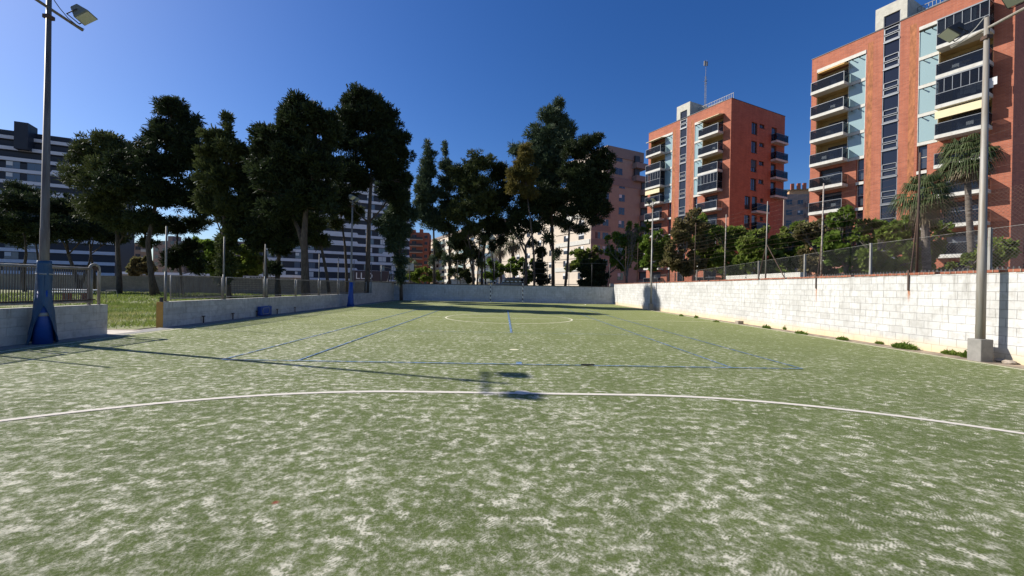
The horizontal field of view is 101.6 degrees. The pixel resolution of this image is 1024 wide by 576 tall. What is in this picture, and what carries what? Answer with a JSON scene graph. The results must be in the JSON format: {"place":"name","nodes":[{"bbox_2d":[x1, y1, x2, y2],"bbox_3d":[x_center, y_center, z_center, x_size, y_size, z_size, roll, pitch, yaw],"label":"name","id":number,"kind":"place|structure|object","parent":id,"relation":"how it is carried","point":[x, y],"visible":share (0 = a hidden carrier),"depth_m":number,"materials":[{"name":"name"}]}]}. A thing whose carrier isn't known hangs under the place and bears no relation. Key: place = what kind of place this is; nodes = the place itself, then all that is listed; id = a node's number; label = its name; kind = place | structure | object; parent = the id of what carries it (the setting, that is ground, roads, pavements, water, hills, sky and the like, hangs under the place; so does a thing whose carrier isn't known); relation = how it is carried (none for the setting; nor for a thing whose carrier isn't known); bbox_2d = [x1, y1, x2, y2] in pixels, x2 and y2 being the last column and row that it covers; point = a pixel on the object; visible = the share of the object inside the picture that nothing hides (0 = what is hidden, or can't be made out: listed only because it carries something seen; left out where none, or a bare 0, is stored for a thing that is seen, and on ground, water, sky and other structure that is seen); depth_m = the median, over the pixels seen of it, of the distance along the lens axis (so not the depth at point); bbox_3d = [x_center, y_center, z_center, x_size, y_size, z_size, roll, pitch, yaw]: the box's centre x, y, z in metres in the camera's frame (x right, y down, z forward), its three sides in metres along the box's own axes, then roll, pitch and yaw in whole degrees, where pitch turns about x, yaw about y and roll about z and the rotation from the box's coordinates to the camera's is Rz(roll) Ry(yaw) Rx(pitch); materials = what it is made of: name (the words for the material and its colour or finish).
{"place":"outdoors","nodes":[
{"label":"outdoors","id":0,"kind":"place"},
{"bbox_2d":[0,121,134,275],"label":"apartment building","id":1,"kind":"structure","parent":0,"point":[20,151],"depth_m":113.36,"materials":[{"name":"white"}]},
{"bbox_2d":[0,290,300,328],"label":"lawn","id":2,"kind":"structure","parent":0,"point":[131,327],"depth_m":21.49,"materials":[{"name":"plant"}]},
{"bbox_2d":[0,186,54,291],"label":"pine tree","id":3,"kind":"object","parent":2,"relation":"on","point":[19,212],"visible":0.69,"depth_m":43.56,"materials":[{"name":"green plant"}]},
{"bbox_2d":[0,178,59,260],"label":"pine tree","id":4,"kind":"object","parent":2,"relation":"on","point":[17,240],"visible":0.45,"depth_m":46.99,"materials":[{"name":"green plant"}]},
{"bbox_2d":[16,190,112,288],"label":"pine tree","id":5,"kind":"object","parent":2,"relation":"on","point":[65,228],"visible":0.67,"depth_m":44.52,"materials":[{"name":"green plant"}]},
{"bbox_2d":[51,127,144,292],"bbox_3d":[-41.261,-7.743,41.690,9.215,16.801,6.516,1,0,10],"label":"pine tree","id":6,"kind":"object","parent":2,"relation":"on","point":[105,208],"visible":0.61,"depth_m":41.00,"materials":[{"name":"green plant"}]},
{"bbox_2d":[73,214,132,291],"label":"pine tree","id":7,"kind":"object","parent":2,"relation":"on","point":[111,238],"visible":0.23,"depth_m":48.66,"materials":[{"name":"green plant"}]},
{"bbox_2d":[121,216,172,294],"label":"pine tree","id":8,"kind":"object","parent":2,"relation":"on","point":[139,229],"visible":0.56,"depth_m":40.74,"materials":[{"name":"green plant"}]},
{"bbox_2d":[87,94,211,295],"bbox_3d":[-32.893,-8.688,38.852,10.240,19.046,5.506,1,0,-18],"label":"pine tree","id":9,"kind":"object","parent":2,"relation":"on","point":[144,167],"visible":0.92,"depth_m":38.20,"materials":[{"name":"green plant"}]},
{"bbox_2d":[158,214,215,294],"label":"pine tree","id":10,"kind":"object","parent":2,"relation":"on","point":[180,255],"visible":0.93,"depth_m":42.77,"materials":[{"name":"green plant"}]},
{"bbox_2d":[187,108,255,298],"bbox_3d":[-22.230,-6.401,32.310,4.281,14.877,4.092,1,0,39],"label":"pine tree","id":11,"kind":"object","parent":2,"relation":"on","point":[221,151],"visible":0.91,"depth_m":31.87,"materials":[{"name":"green plant"}]},
{"bbox_2d":[211,137,302,296],"bbox_3d":[-19.989,-5.509,33.343,7.125,13.143,5.430,1,0,-1],"label":"pine tree","id":12,"kind":"object","parent":2,"relation":"on","point":[259,234],"visible":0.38,"depth_m":32.33,"materials":[{"name":"green plant"}]},
{"bbox_2d":[261,195,301,296],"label":"pine tree","id":13,"kind":"object","parent":2,"relation":"on","point":[275,268],"visible":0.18,"depth_m":40.03,"materials":[{"name":"green plant"}]},
{"bbox_2d":[239,88,347,295],"bbox_3d":[-15.709,-6.501,29.966,7.658,15.353,4.352,1,0,-1],"label":"pine tree","id":14,"kind":"object","parent":2,"relation":"on","point":[289,145],"visible":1,"depth_m":29.33,"materials":[{"name":"green plant"}]},
{"bbox_2d":[290,210,333,294],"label":"pine tree","id":15,"kind":"object","parent":2,"relation":"on","point":[317,237],"visible":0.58,"depth_m":39.13,"materials":[{"name":"green plant"}]},
{"bbox_2d":[325,185,366,293],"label":"pine tree","id":16,"kind":"object","parent":2,"relation":"on","point":[338,224],"visible":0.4,"depth_m":41.21,"materials":[{"name":"green plant"}]},
{"bbox_2d":[329,81,417,292],"bbox_3d":[-13.210,-8.653,38.168,9.082,19.674,4.930,1,0,-1],"label":"pine tree","id":17,"kind":"object","parent":2,"relation":"on","point":[380,148],"visible":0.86,"depth_m":37.37,"materials":[{"name":"green plant"}]},
{"bbox_2d":[153,236,203,272],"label":"apartment building","id":18,"kind":"structure","parent":0,"point":[170,241],"depth_m":179.23,"materials":[{"name":"white concrete"}]},
{"bbox_2d":[0,300,397,349],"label":"strip","id":19,"kind":"object","parent":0,"point":[84,338],"visible":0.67,"depth_m":12.57,"materials":[{"name":"concrete"}]},
{"bbox_2d":[26,0,97,344],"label":"floodlight pole","id":20,"kind":"object","parent":19,"relation":"on","point":[42,328],"visible":1,"depth_m":9.35,"materials":[{"name":"galvanized metal"},{"name":"blue tarpaulin"},{"name":"glass"}]},
{"bbox_2d":[347,194,359,306],"bbox_3d":[-10.554,-2.432,27.598,0.589,7.309,1.240,1,0,-1],"label":"floodlight pole","id":21,"kind":"object","parent":19,"relation":"on","point":[350,302],"visible":1,"depth_m":27.54,"materials":[{"name":"grey"}]},
{"bbox_2d":[122,272,300,278],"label":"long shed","id":22,"kind":"structure","parent":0,"point":[158,274],"depth_m":83.46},
{"bbox_2d":[259,178,410,281],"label":"apartment building","id":23,"kind":"structure","parent":0,"point":[379,257],"depth_m":141.52,"materials":[{"name":"white"}]},
{"bbox_2d":[352,270,388,280],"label":"shop sign","id":24,"kind":"object","parent":23,"relation":"attached to","point":[359,275],"visible":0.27,"depth_m":117.95,"materials":[{"name":"grey"}]},
{"bbox_2d":[430,229,502,284],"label":"apartment building","id":25,"kind":"structure","parent":0,"point":[443,269],"depth_m":179.13,"materials":[{"name":"cream plaster"},{"name":"white concrete"},{"name":"glass"}]},
{"bbox_2d":[0,0,943,259],"label":"sky","id":26,"kind":"structure","parent":0,"point":[469,74],"materials":[{"name":"blue"}]},
{"bbox_2d":[0,300,1023,575],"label":"pitch","id":27,"kind":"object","parent":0,"point":[412,476],"visible":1,"depth_m":3.71,"materials":[{"name":"plant"}]},
{"bbox_2d":[371,179,419,299],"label":"pine tree","id":28,"kind":"object","parent":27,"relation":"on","point":[394,228],"visible":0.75,"depth_m":39.66,"materials":[{"name":"green plant"}]},
{"bbox_2d":[0,390,1023,433],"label":"goal area line","id":29,"kind":"object","parent":27,"relation":"on","point":[521,392],"visible":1,"depth_m":5.45,"materials":[{"name":"paint"}]},
{"bbox_2d":[221,305,802,368],"bbox_3d":[-0.144,1.418,19.802,11.048,0.004,23.852,1,0,-1],"label":"tennis line","id":30,"kind":"object","parent":27,"relation":"on","point":[510,327],"visible":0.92,"depth_m":8.52,"materials":[{"name":"paint"}]},
{"bbox_2d":[0,301,1023,369],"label":"pitch line","id":31,"kind":"object","parent":27,"relation":"on","point":[511,323],"visible":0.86,"depth_m":14.57,"materials":[{"name":"paint"}]},
{"bbox_2d":[501,233,525,276],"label":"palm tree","id":32,"kind":"object","parent":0,"point":[513,247],"visible":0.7,"depth_m":74.29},
{"bbox_2d":[614,304,1023,368],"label":"dirt strip","id":33,"kind":"object","parent":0,"point":[953,356],"visible":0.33,"depth_m":11.89,"materials":[{"name":"soil"}]},
{"bbox_2d":[646,197,656,310],"bbox_3d":[10.055,-2.408,30.293,0.488,8.159,1.540,1,0,-1],"label":"floodlight pole","id":34,"kind":"object","parent":33,"relation":"on","point":[651,304],"visible":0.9,"depth_m":30.25,"materials":[{"name":"metal"}]},
{"bbox_2d":[937,0,1023,361],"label":"floodlight pole","id":35,"kind":"object","parent":33,"relation":"on","point":[979,347],"visible":0.88,"depth_m":9.51,"materials":[{"name":"grey"}]},
{"label":"ground","id":36,"kind":"structure","parent":0,"visible":0},
{"bbox_2d":[0,304,107,346],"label":"wall","id":37,"kind":"structure","parent":36,"relation":"on","point":[74,321],"depth_m":10.17,"materials":[{"name":"concrete"}]},
{"bbox_2d":[0,263,94,305],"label":"metal fence","id":38,"kind":"object","parent":37,"relation":"on","point":[55,301],"visible":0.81,"depth_m":9.98,"materials":[{"name":"metal"}]},
{"bbox_2d":[87,263,100,304],"bbox_3d":[-11.000,-0.107,10.991,0.064,1.090,0.324,1,0,-1],"label":"gate post","id":39,"kind":"object","parent":37,"relation":"on","point":[97,268],"visible":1,"depth_m":11.09,"materials":[{"name":"metal"}]},
{"bbox_2d":[125,255,157,275],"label":"leafy tree","id":40,"kind":"object","parent":36,"relation":"on","point":[136,266],"visible":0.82,"depth_m":67.87,"materials":[{"name":"green plant"}]},
{"bbox_2d":[1,273,408,294],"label":"perimeter wall","id":41,"kind":"structure","parent":36,"relation":"on","point":[136,283],"depth_m":52.03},
{"bbox_2d":[191,235,232,277],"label":"leafy tree","id":42,"kind":"object","parent":36,"relation":"on","point":[208,249],"visible":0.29,"depth_m":59.52,"materials":[{"name":"green plant"}]},
{"bbox_2d":[230,244,267,277],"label":"leafy tree","id":43,"kind":"object","parent":36,"relation":"on","point":[251,265],"visible":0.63,"depth_m":61.95,"materials":[{"name":"green plant"}]},
{"bbox_2d":[156,293,371,327],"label":"wall","id":44,"kind":"structure","parent":36,"relation":"on","point":[173,313],"depth_m":16.72,"materials":[{"name":"paint"}]},
{"bbox_2d":[170,275,222,299],"bbox_3d":[-11.053,-0.024,14.716,0.040,0.810,2.490,1,0,-1],"label":"metal fence","id":45,"kind":"object","parent":44,"relation":"on","point":[218,289],"visible":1,"depth_m":14.59,"materials":[{"name":"metal"}]},
{"bbox_2d":[226,277,263,297],"bbox_3d":[-11.105,-0.028,17.440,0.036,0.808,2.536,1,0,-1],"label":"metal fence","id":46,"kind":"object","parent":44,"relation":"on","point":[255,286],"visible":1,"depth_m":17.59,"materials":[{"name":"grey metal"}]},
{"bbox_2d":[369,282,393,302],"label":"wall","id":47,"kind":"structure","parent":36,"relation":"on","point":[381,291],"depth_m":36.74,"materials":[{"name":"concrete"}]},
{"bbox_2d":[409,229,430,283],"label":"apartment building","id":48,"kind":"structure","parent":36,"relation":"on","point":[420,247],"depth_m":200.53,"materials":[{"name":"orange brick"}]},
{"bbox_2d":[405,266,441,282],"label":"leafy tree","id":49,"kind":"object","parent":36,"relation":"on","point":[416,274],"visible":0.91,"depth_m":54.32,"materials":[{"name":"green plant"}]},
{"bbox_2d":[394,283,613,303],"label":"back wall","id":50,"kind":"structure","parent":36,"relation":"on","point":[513,293],"depth_m":41.15,"materials":[{"name":"concrete"}]},
{"bbox_2d":[509,145,647,285],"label":"apartment building","id":51,"kind":"structure","parent":36,"relation":"on","point":[626,198],"depth_m":96.97,"materials":[{"name":"pink painted plaster"},{"name":"glass"},{"name":"white concrete"}]},
{"bbox_2d":[638,228,674,278],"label":"leafy tree","id":52,"kind":"object","parent":36,"relation":"on","point":[658,243],"visible":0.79,"depth_m":32.82,"materials":[{"name":"green plant"}]},
{"bbox_2d":[659,207,714,280],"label":"leafy tree","id":53,"kind":"object","parent":36,"relation":"on","point":[680,234],"visible":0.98,"depth_m":27.70,"materials":[{"name":"green plant"}]},
{"bbox_2d":[686,212,728,279],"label":"leafy tree","id":54,"kind":"object","parent":36,"relation":"on","point":[702,216],"visible":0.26,"depth_m":29.71,"materials":[{"name":"green plant"}]},
{"bbox_2d":[643,93,788,282],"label":"apartment tower","id":55,"kind":"structure","parent":36,"relation":"on","point":[720,160],"depth_m":67.66,"materials":[{"name":"orange brick"}]},
{"bbox_2d":[677,110,686,280],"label":"stair window","id":56,"kind":"structure","parent":55,"relation":"in","point":[683,123],"depth_m":71.24,"materials":[{"name":"grey glass"}]},
{"bbox_2d":[708,225,753,279],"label":"leafy tree","id":57,"kind":"object","parent":36,"relation":"on","point":[733,233],"visible":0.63,"depth_m":27.77,"materials":[{"name":"green plant"}]},
{"bbox_2d":[731,225,789,277],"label":"leafy tree","id":58,"kind":"object","parent":36,"relation":"on","point":[745,254],"visible":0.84,"depth_m":23.70,"materials":[{"name":"green plant"}]},
{"bbox_2d":[726,272,806,279],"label":"planter wall","id":59,"kind":"structure","parent":36,"relation":"on","point":[769,276],"depth_m":21.83,"materials":[{"name":"white concrete"}]},
{"bbox_2d":[774,220,813,272],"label":"leafy tree","id":60,"kind":"object","parent":36,"relation":"on","point":[791,249],"visible":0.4,"depth_m":24.80,"materials":[{"name":"green plant"}]},
{"bbox_2d":[783,194,808,271],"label":"apartment building","id":61,"kind":"structure","parent":36,"relation":"on","point":[801,209],"depth_m":117.60,"materials":[{"name":"beige concrete"}]},
{"bbox_2d":[784,183,808,193],"bbox_3d":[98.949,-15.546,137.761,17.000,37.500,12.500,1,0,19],"label":"chimneys","id":62,"kind":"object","parent":61,"relation":"attached to","point":[799,190],"depth_m":135.31,"materials":[{"name":"brown"}]},
{"bbox_2d":[791,218,840,275],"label":"leafy tree","id":63,"kind":"object","parent":36,"relation":"on","point":[800,231],"visible":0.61,"depth_m":20.92,"materials":[{"name":"green plant"}]},
{"bbox_2d":[614,269,1023,364],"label":"block wall","id":64,"kind":"structure","parent":36,"relation":"on","point":[932,311],"depth_m":12.87,"materials":[{"name":"brick"}]},
{"bbox_2d":[758,201,783,278],"bbox_3d":[11.047,-2.076,17.788,0.082,3.371,1.782,1,0,-1],"label":"net post","id":65,"kind":"object","parent":64,"relation":"on","point":[765,254],"visible":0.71,"depth_m":18.09,"materials":[{"name":"metal"}]},
{"bbox_2d":[628,126,1023,265],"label":"line wire","id":66,"kind":"object","parent":65,"relation":"attached to","point":[870,204],"visible":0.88,"depth_m":12.70,"materials":[{"name":"metal"}]},
{"bbox_2d":[817,183,824,275],"bbox_3d":[11.140,-2.075,15.086,0.082,3.363,0.250,1,0,-1],"label":"net post","id":67,"kind":"object","parent":64,"relation":"on","point":[820,256],"visible":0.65,"depth_m":14.98,"materials":[{"name":"grey metal"}]},
{"bbox_2d":[910,152,920,272],"bbox_3d":[11.251,-2.068,11.658,0.082,3.362,0.250,1,0,-1],"label":"net post","id":68,"kind":"object","parent":64,"relation":"on","point":[916,236],"visible":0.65,"depth_m":11.55,"materials":[{"name":"metal"}]},
{"bbox_2d":[853,185,1023,273],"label":"net","id":69,"kind":"object","parent":64,"relation":"on","point":[949,234],"visible":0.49,"depth_m":12.09,"materials":[{"name":"metal"}]},
{"bbox_2d":[653,224,1023,281],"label":"chain link fence","id":70,"kind":"object","parent":36,"relation":"on","point":[990,253],"visible":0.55,"depth_m":13.85,"materials":[{"name":"grey metal"}]},
{"bbox_2d":[811,204,890,274],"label":"leafy tree","id":71,"kind":"object","parent":36,"relation":"on","point":[831,243],"visible":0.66,"depth_m":18.94,"materials":[{"name":"green plant"}]},
{"bbox_2d":[846,225,910,273],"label":"leafy tree","id":72,"kind":"object","parent":36,"relation":"on","point":[879,237],"visible":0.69,"depth_m":17.92,"materials":[{"name":"green plant"}]},
{"bbox_2d":[808,0,1023,270],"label":"apartment tower","id":73,"kind":"structure","parent":36,"relation":"on","point":[886,93],"depth_m":43.69,"materials":[{"name":"orange brick"}]},
{"bbox_2d":[820,191,841,210],"bbox_3d":[38.813,-10.372,50.643,0.300,2.250,2.400,1,0,-27],"label":"window","id":74,"kind":"structure","parent":73,"relation":"in","point":[837,195],"depth_m":50.77,"materials":[{"name":"black glass"}]},
{"bbox_2d":[821,167,841,185],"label":"window","id":75,"kind":"structure","parent":73,"relation":"in","point":[835,170],"depth_m":50.57,"materials":[{"name":"black glass"}]},
{"bbox_2d":[828,143,846,159],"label":"window","id":76,"kind":"structure","parent":73,"relation":"in","point":[837,153],"depth_m":50.78,"materials":[{"name":"black glass"}]},
{"bbox_2d":[880,9,900,258],"bbox_3d":[41.127,-14.845,45.463,0.250,30.100,1.440,1,0,-27],"label":"stair window","id":77,"kind":"structure","parent":73,"relation":"in","point":[891,45],"depth_m":45.49,"materials":[{"name":"black glass"}]},
{"bbox_2d":[916,146,926,174],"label":"window","id":78,"kind":"structure","parent":73,"relation":"in","point":[923,150],"depth_m":43.20,"materials":[{"name":"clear glass"}]},
{"bbox_2d":[946,231,977,253],"bbox_3d":[43.821,-4.359,40.636,0.300,2.250,2.300,1,0,-27],"label":"window","id":79,"kind":"structure","parent":73,"relation":"in","point":[963,238],"depth_m":40.89,"materials":[{"name":"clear glass"}]},
{"bbox_2d":[948,199,977,222],"bbox_3d":[43.878,-7.308,40.632,0.300,2.250,2.300,1,0,-27],"label":"window","id":80,"kind":"structure","parent":73,"relation":"in","point":[963,219],"depth_m":40.63,"materials":[{"name":"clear glass"}]},
{"bbox_2d":[952,75,991,100],"bbox_3d":[44.809,-19.037,40.693,0.120,2.200,2.720,1,0,-27],"label":"window","id":81,"kind":"structure","parent":73,"relation":"in","point":[956,94],"depth_m":41.19,"materials":[{"name":"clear glass"}]},
{"bbox_2d":[952,106,991,130],"bbox_3d":[44.752,-16.088,40.697,0.120,2.200,2.720,1,0,-27],"label":"window","id":82,"kind":"structure","parent":73,"relation":"in","point":[957,124],"depth_m":41.03,"materials":[{"name":"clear glass"}]},
{"bbox_2d":[953,44,992,67],"bbox_3d":[44.867,-21.987,40.689,0.120,2.200,2.720,1,0,-27],"label":"window","id":83,"kind":"structure","parent":73,"relation":"in","point":[977,56],"depth_m":40.65,"materials":[{"name":"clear glass"}]},
{"bbox_2d":[957,13,993,37],"bbox_3d":[44.924,-24.936,40.685,0.120,2.200,2.720,1,0,-27],"label":"window","id":84,"kind":"structure","parent":73,"relation":"in","point":[970,26],"depth_m":40.53,"materials":[{"name":"glass"}]},
{"bbox_2d":[960,76,996,93],"bbox_3d":[43.398,-18.742,38.863,0.050,0.900,2.380,1,0,-27],"label":"laundry","id":85,"kind":"object","parent":73,"relation":"hanging from","point":[971,88],"visible":0.86,"depth_m":39.05,"materials":[{"name":"grey"}]},
{"bbox_2d":[886,213,955,271],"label":"leafy tree","id":86,"kind":"object","parent":36,"relation":"on","point":[938,251],"visible":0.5,"depth_m":19.94,"materials":[{"name":"green plant"}]},
{"bbox_2d":[886,170,961,271],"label":"palm tree","id":87,"kind":"object","parent":36,"relation":"on","point":[926,191],"visible":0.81,"depth_m":17.43,"materials":[{"name":"plant"}]},
{"bbox_2d":[934,133,1008,269],"bbox_3d":[22.460,-2.852,20.695,2.588,9.461,2.750,1,0,35],"label":"palm tree","id":88,"kind":"object","parent":36,"relation":"on","point":[963,147],"visible":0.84,"depth_m":20.60,"materials":[{"name":"plant"}]},
{"bbox_2d":[944,236,1021,269],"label":"leafy tree","id":89,"kind":"object","parent":36,"relation":"on","point":[974,260],"visible":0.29,"depth_m":15.90,"materials":[{"name":"green plant"}]},
{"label":"street","id":90,"kind":"structure","parent":0,"visible":0},
{"bbox_2d":[412,138,448,283],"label":"pine tree","id":91,"kind":"object","parent":90,"relation":"on","point":[427,194],"visible":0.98,"depth_m":49.14,"materials":[{"name":"green plant"}]},
{"bbox_2d":[436,139,459,283],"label":"pine tree","id":92,"kind":"object","parent":90,"relation":"on","point":[445,183],"visible":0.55,"depth_m":50.35,"materials":[{"name":"green plant"}]},
{"bbox_2d":[432,239,483,269],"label":"pine tree","id":93,"kind":"object","parent":90,"relation":"on","point":[460,258],"visible":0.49,"depth_m":51.33,"materials":[{"name":"green plant"}]},
{"bbox_2d":[448,267,475,283],"bbox_3d":[-5.941,-0.912,49.724,3.285,3.217,1.830,1,0,-1],"label":"shrub","id":94,"kind":"object","parent":90,"relation":"on","point":[465,274],"visible":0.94,"depth_m":49.34,"materials":[{"name":"green plant"}]},
{"bbox_2d":[439,148,509,283],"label":"pine tree","id":95,"kind":"object","parent":90,"relation":"on","point":[475,190],"visible":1,"depth_m":48.15,"materials":[{"name":"green plant"}]},
{"bbox_2d":[480,160,516,284],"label":"pine tree","id":96,"kind":"object","parent":90,"relation":"on","point":[498,173],"visible":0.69,"depth_m":49.25,"materials":[{"name":"green plant"}]},
{"bbox_2d":[483,257,537,283],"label":"leafy tree","id":97,"kind":"object","parent":90,"relation":"on","point":[500,267],"visible":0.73,"depth_m":55.40,"materials":[{"name":"green plant"}]},
{"bbox_2d":[503,142,541,284],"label":"pine tree","id":98,"kind":"object","parent":90,"relation":"on","point":[523,174],"visible":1,"depth_m":44.83,"materials":[{"name":"green plant"}]},
{"bbox_2d":[504,180,560,284],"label":"pine tree","id":99,"kind":"object","parent":90,"relation":"on","point":[538,207],"visible":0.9,"depth_m":46.33,"materials":[{"name":"green plant"}]},
{"bbox_2d":[530,238,551,284],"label":"pine tree","id":100,"kind":"object","parent":90,"relation":"on","point":[541,252],"visible":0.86,"depth_m":47.53,"materials":[{"name":"green plant"}]},
{"bbox_2d":[507,95,579,285],"bbox_3d":[3.658,-11.221,49.862,8.990,24.205,5.701,1,0,-1],"label":"pine tree","id":101,"kind":"object","parent":90,"relation":"on","point":[553,134],"visible":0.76,"depth_m":49.09,"materials":[{"name":"green plant"}]},
{"bbox_2d":[564,245,603,278],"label":"leafy tree","id":102,"kind":"object","parent":90,"relation":"on","point":[580,254],"visible":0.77,"depth_m":51.70,"materials":[{"name":"green plant"}]},
{"bbox_2d":[555,131,617,285],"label":"pine tree","id":103,"kind":"object","parent":90,"relation":"on","point":[588,185],"visible":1,"depth_m":45.33,"materials":[{"name":"green plant"}]},
{"bbox_2d":[576,258,611,285],"bbox_3d":[8.632,-1.133,44.528,3.473,4.262,2.607,1,0,-21],"label":"ivy mass","id":104,"kind":"object","parent":90,"relation":"on","point":[598,274],"visible":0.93,"depth_m":44.03,"materials":[{"name":"green plant"}]},
{"bbox_2d":[598,224,640,282],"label":"bare tree","id":105,"kind":"object","parent":90,"relation":"on","point":[631,245],"visible":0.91,"depth_m":43.35,"materials":[{"name":"brown plant"}]},
{"bbox_2d":[604,220,654,285],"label":"leafy tree","id":106,"kind":"object","parent":90,"relation":"on","point":[618,236],"visible":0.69,"depth_m":44.81,"materials":[{"name":"green plant"}]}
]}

